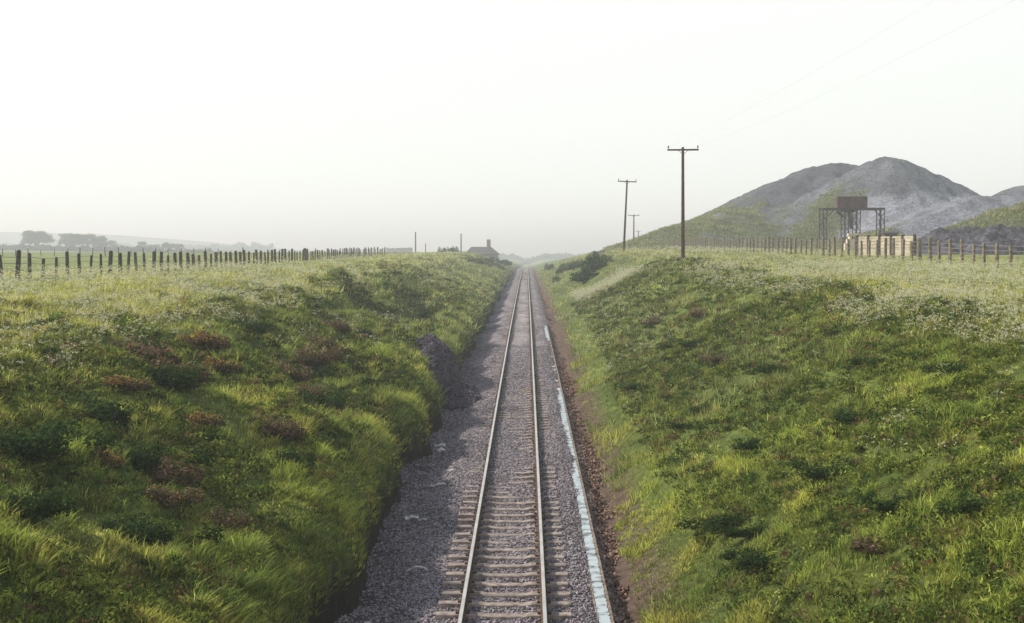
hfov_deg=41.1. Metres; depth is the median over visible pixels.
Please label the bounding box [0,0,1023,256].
sky
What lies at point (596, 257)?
shrub
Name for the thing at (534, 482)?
railway sleeper
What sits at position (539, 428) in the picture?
railway sleeper
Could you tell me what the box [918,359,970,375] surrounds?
gorse bush
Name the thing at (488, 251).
cottage
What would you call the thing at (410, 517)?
discarded board
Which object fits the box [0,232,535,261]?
hill
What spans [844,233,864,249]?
weighing hopper
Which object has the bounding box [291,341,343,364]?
gorse bush
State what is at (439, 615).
railway sleeper
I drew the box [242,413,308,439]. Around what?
gorse bush
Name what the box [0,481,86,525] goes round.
gorse bush
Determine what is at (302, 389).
gorse bush
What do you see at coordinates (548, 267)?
shrub
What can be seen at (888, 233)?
site hut
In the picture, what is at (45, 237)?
tree
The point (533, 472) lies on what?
railway sleeper
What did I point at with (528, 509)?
railway sleeper
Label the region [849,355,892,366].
gorse bush
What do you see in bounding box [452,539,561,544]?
railway sleeper
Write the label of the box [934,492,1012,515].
gorse bush
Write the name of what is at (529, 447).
railway sleeper
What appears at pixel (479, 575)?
railway sleeper
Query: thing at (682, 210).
utility pole
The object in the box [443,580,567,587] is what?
railway sleeper
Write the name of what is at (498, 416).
railway sleeper
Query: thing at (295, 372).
gorse bush
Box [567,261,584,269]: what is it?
shrub
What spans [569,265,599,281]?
shrub
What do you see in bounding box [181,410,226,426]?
gorse bush
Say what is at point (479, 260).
shrub
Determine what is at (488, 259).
shrub
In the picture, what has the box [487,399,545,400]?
railway sleeper
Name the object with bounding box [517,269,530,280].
railway sleepers
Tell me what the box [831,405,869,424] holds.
gorse bush
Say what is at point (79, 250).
fence
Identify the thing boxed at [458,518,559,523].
railway sleeper
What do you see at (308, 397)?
gorse bush
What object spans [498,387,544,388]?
railway sleeper
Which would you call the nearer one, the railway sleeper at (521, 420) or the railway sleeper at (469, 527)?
the railway sleeper at (469, 527)
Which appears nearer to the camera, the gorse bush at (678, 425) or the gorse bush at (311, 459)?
the gorse bush at (311, 459)
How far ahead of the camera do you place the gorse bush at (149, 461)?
25.86 m
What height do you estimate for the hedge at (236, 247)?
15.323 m
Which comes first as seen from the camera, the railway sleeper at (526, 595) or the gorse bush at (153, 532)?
the gorse bush at (153, 532)
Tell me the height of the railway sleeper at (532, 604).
0.230 m
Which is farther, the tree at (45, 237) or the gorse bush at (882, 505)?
the tree at (45, 237)
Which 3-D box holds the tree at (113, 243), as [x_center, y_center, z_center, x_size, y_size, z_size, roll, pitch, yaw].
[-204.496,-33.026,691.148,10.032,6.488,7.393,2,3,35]
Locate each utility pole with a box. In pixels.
[618,179,636,251]
[628,214,638,237]
[667,145,698,258]
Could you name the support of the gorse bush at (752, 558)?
on the ground at (344, 599)
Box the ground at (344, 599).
[0,249,1023,622]
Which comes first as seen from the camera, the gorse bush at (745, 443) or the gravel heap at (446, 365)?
the gorse bush at (745, 443)
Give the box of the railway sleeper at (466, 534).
[454,531,561,537]
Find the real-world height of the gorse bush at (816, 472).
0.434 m
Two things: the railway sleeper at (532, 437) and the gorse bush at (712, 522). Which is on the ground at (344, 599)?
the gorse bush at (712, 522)
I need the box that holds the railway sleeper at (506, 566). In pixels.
[447,562,565,569]
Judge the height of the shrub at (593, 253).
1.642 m
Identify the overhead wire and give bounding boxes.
[675,2,930,143]
[711,0,1013,141]
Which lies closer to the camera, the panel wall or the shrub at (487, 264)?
the panel wall
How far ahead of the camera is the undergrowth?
29.73 m
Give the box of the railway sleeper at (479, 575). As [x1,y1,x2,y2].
[446,571,567,579]
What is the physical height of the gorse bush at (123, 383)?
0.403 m
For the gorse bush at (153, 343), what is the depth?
34.97 m
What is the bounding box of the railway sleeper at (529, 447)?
[493,446,551,448]
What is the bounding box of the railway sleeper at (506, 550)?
[451,546,563,552]
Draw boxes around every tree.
[20,233,35,243]
[22,230,44,245]
[30,231,52,244]
[30,233,56,244]
[57,233,71,246]
[59,238,82,245]
[68,233,88,245]
[84,233,95,245]
[90,236,109,247]
[99,240,118,246]
[137,241,146,246]
[147,244,160,248]
[161,242,170,249]
[174,244,184,250]
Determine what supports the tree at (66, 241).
on the ground at (344, 599)
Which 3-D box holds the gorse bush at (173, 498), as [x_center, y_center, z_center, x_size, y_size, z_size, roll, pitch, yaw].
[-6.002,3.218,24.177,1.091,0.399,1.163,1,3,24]
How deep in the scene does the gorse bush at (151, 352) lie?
32.61 m
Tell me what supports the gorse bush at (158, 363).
on the ground at (344, 599)
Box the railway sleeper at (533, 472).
[469,470,554,474]
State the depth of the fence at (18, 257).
102.58 m
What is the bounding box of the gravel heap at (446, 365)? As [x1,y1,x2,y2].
[415,335,480,410]
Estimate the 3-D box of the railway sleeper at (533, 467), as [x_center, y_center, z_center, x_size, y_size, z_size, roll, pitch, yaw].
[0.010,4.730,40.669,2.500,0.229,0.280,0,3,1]
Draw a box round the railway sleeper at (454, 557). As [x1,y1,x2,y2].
[448,554,563,560]
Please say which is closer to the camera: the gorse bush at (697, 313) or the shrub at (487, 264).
the gorse bush at (697, 313)
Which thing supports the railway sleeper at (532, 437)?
on the track bed
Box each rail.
[457,269,522,622]
[527,268,548,622]
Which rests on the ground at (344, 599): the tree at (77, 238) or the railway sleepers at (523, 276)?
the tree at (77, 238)
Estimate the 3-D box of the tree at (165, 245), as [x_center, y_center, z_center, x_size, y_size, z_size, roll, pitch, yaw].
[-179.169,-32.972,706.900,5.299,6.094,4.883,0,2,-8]
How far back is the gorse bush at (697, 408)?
41.67 m
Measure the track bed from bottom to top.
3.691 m
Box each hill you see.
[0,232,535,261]
[597,156,1023,254]
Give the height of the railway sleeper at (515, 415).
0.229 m
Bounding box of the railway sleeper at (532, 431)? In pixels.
[480,430,548,432]
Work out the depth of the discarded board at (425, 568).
28.82 m
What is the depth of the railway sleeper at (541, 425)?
49.47 m
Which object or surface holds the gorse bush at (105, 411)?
on the ground at (344, 599)
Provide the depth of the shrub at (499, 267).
261.12 m
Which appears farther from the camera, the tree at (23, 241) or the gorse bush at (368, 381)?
the tree at (23, 241)
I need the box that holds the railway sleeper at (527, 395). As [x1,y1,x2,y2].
[488,394,545,396]
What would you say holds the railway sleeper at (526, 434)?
on the track bed
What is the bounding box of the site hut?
[881,231,898,236]
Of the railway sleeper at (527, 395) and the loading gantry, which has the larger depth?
the loading gantry
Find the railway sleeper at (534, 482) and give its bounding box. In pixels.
[469,480,554,483]
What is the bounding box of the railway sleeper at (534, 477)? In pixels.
[489,475,555,479]
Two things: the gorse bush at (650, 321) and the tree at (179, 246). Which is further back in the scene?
the tree at (179, 246)
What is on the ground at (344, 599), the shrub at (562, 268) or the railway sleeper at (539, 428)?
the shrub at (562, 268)
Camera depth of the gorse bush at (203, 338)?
37.87 m
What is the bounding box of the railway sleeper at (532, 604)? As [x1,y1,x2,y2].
[438,600,569,608]
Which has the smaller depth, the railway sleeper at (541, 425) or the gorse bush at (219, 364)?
the gorse bush at (219, 364)
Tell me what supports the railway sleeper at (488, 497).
on the track bed
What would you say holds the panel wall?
on the ground at (344, 599)
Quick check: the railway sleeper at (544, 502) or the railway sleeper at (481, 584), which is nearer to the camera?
the railway sleeper at (481, 584)
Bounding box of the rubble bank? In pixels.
[916,224,1023,254]
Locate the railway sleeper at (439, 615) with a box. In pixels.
[435,611,571,619]
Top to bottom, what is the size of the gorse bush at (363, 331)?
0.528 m
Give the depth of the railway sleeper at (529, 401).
56.16 m
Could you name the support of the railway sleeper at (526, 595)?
on the track bed
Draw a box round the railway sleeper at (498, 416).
[484,415,547,418]
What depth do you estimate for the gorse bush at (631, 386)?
52.16 m
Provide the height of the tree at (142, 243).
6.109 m
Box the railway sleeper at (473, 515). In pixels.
[459,512,558,517]
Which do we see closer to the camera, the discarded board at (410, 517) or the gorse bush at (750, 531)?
the gorse bush at (750, 531)
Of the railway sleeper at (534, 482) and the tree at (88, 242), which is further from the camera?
the tree at (88, 242)
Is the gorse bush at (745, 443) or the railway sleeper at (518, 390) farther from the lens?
the railway sleeper at (518, 390)
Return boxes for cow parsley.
[0,245,1023,468]
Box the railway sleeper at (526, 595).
[441,590,569,598]
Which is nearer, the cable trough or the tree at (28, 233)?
the cable trough
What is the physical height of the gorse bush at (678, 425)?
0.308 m
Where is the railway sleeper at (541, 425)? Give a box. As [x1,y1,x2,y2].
[481,424,548,426]
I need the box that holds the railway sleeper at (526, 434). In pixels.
[478,433,543,435]
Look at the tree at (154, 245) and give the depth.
726.10 m
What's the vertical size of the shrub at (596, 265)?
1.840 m
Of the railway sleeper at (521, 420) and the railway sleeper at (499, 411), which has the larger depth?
the railway sleeper at (499, 411)
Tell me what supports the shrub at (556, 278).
on the ground at (344, 599)
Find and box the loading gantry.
[818,196,884,249]
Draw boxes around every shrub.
[445,246,459,251]
[465,257,484,263]
[479,257,494,261]
[481,260,493,267]
[492,262,503,270]
[497,259,512,265]
[542,264,555,270]
[552,276,560,282]
[555,264,569,275]
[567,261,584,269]
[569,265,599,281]
[578,256,613,271]
[585,250,604,257]
[586,254,615,263]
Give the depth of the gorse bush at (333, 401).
39.22 m
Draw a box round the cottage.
[466,239,499,258]
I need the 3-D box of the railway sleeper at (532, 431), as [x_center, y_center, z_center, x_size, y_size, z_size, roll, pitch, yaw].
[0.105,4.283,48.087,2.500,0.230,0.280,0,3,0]
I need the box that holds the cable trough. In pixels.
[544,324,613,622]
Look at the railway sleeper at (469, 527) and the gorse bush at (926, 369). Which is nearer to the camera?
the gorse bush at (926, 369)
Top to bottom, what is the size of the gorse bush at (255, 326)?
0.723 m
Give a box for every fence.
[0,247,411,278]
[2,247,352,255]
[668,236,1023,267]
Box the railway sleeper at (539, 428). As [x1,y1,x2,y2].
[479,426,548,429]
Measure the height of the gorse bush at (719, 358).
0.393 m
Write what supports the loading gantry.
on the ground at (344, 599)
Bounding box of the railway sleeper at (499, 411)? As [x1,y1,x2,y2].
[490,410,547,412]
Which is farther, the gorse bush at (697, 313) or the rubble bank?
the rubble bank
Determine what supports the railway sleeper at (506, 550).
on the track bed
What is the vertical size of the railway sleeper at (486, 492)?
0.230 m
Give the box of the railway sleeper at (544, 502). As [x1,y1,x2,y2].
[463,500,558,504]
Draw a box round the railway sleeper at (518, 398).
[487,397,545,398]
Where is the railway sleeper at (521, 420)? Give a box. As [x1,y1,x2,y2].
[489,418,547,420]
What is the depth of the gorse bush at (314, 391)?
40.16 m
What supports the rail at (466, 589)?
on the railway sleeper at (481, 584)
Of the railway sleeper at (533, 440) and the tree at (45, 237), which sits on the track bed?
the railway sleeper at (533, 440)
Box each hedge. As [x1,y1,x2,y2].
[0,243,207,251]
[1,242,275,250]
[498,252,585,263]
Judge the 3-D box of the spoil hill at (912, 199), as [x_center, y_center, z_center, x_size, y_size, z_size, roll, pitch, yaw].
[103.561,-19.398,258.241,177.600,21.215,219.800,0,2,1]
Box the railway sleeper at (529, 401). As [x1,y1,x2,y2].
[495,401,546,402]
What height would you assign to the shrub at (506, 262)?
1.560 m
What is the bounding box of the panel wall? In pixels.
[856,234,915,255]
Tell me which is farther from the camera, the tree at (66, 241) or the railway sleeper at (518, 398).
the tree at (66, 241)
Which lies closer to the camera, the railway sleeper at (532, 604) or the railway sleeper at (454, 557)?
the railway sleeper at (532, 604)
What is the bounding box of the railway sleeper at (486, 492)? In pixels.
[465,489,556,494]
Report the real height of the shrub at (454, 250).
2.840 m
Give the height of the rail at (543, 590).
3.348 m
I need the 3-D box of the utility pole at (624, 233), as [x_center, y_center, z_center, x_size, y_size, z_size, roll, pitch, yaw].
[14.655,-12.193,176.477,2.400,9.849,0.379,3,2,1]
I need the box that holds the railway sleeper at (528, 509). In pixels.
[460,506,558,511]
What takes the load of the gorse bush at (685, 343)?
on the ground at (344, 599)
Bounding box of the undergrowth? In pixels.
[0,256,1023,622]
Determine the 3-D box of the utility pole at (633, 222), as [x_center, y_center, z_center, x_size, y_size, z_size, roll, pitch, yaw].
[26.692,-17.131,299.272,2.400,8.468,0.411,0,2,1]
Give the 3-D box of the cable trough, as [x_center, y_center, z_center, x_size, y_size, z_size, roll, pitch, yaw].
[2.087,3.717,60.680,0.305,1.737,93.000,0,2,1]
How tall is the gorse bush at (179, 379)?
0.706 m
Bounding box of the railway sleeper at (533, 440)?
[510,439,549,441]
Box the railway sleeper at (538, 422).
[485,421,549,423]
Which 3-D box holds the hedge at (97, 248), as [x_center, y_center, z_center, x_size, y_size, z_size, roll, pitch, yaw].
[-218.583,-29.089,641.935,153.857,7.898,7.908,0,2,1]
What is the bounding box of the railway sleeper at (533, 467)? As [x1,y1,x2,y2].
[470,466,553,469]
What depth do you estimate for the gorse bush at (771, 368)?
40.62 m
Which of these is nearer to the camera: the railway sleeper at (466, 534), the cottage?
the railway sleeper at (466, 534)
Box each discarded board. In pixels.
[405,514,418,519]
[405,566,427,571]
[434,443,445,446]
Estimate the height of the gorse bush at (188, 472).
0.590 m
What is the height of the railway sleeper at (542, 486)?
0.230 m
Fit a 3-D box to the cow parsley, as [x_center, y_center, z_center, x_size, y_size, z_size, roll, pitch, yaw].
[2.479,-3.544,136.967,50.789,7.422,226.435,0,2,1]
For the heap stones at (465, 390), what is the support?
on the gravel heap at (446, 365)
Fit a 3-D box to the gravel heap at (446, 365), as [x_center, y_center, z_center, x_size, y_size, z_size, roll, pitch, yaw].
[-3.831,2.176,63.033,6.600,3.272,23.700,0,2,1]
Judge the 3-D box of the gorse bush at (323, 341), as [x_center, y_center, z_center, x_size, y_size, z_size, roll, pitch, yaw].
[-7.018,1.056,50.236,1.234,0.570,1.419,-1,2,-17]
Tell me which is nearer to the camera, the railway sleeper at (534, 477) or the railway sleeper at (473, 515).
the railway sleeper at (473, 515)
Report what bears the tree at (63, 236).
on the ground at (344, 599)
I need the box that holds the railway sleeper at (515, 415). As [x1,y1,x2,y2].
[487,413,547,415]
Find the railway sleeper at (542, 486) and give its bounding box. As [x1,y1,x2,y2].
[465,485,555,487]
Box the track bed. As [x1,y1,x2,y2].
[336,268,626,622]
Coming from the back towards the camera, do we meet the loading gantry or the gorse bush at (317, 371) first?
the loading gantry
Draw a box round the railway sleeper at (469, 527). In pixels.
[456,524,560,529]
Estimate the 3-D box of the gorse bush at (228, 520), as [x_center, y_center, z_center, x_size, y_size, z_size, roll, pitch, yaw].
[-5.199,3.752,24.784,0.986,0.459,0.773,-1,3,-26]
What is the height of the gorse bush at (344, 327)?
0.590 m
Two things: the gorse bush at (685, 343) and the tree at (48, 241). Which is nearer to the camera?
the gorse bush at (685, 343)
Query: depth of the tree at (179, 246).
706.37 m
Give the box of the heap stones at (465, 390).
[414,333,481,410]
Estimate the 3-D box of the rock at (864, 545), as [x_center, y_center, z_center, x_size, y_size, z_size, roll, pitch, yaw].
[5.777,3.673,21.604,1.039,0.236,0.739,2,3,35]
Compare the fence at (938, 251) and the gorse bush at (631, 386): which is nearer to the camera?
the gorse bush at (631, 386)
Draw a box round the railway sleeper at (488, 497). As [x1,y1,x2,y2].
[463,494,555,499]
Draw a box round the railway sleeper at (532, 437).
[478,436,549,438]
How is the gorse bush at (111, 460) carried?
on the ground at (344, 599)
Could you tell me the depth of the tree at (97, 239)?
685.91 m
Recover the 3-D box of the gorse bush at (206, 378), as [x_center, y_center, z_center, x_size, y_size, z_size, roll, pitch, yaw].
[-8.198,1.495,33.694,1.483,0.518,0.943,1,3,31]
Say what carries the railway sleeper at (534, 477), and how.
on the track bed
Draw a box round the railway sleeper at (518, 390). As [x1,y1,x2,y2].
[490,389,542,391]
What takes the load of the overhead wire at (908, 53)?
attached to the utility pole at (682, 210)
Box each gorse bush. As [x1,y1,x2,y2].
[0,412,125,462]
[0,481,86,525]
[57,386,137,425]
[88,446,125,468]
[101,375,153,391]
[101,510,225,546]
[108,334,182,364]
[111,439,217,471]
[123,332,172,352]
[134,361,205,389]
[141,484,206,508]
[147,357,212,376]
[149,453,204,488]
[177,329,231,349]
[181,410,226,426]
[193,370,209,381]
[199,504,252,531]
[203,356,242,372]
[224,314,268,334]
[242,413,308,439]
[253,444,316,467]
[268,358,315,381]
[282,383,313,395]
[286,363,330,381]
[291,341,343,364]
[294,388,327,405]
[306,333,336,347]
[307,385,323,395]
[307,389,348,410]
[320,318,350,330]
[347,327,373,337]
[355,372,390,388]
[617,381,643,389]
[640,316,662,324]
[658,338,705,347]
[659,419,696,429]
[672,508,753,531]
[688,307,711,317]
[689,403,711,415]
[697,352,730,362]
[706,523,762,538]
[719,542,777,569]
[725,436,769,450]
[742,362,785,374]
[785,456,857,480]
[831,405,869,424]
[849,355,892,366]
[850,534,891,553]
[852,488,917,513]
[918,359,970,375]
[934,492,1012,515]
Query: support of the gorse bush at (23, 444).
on the ground at (344, 599)

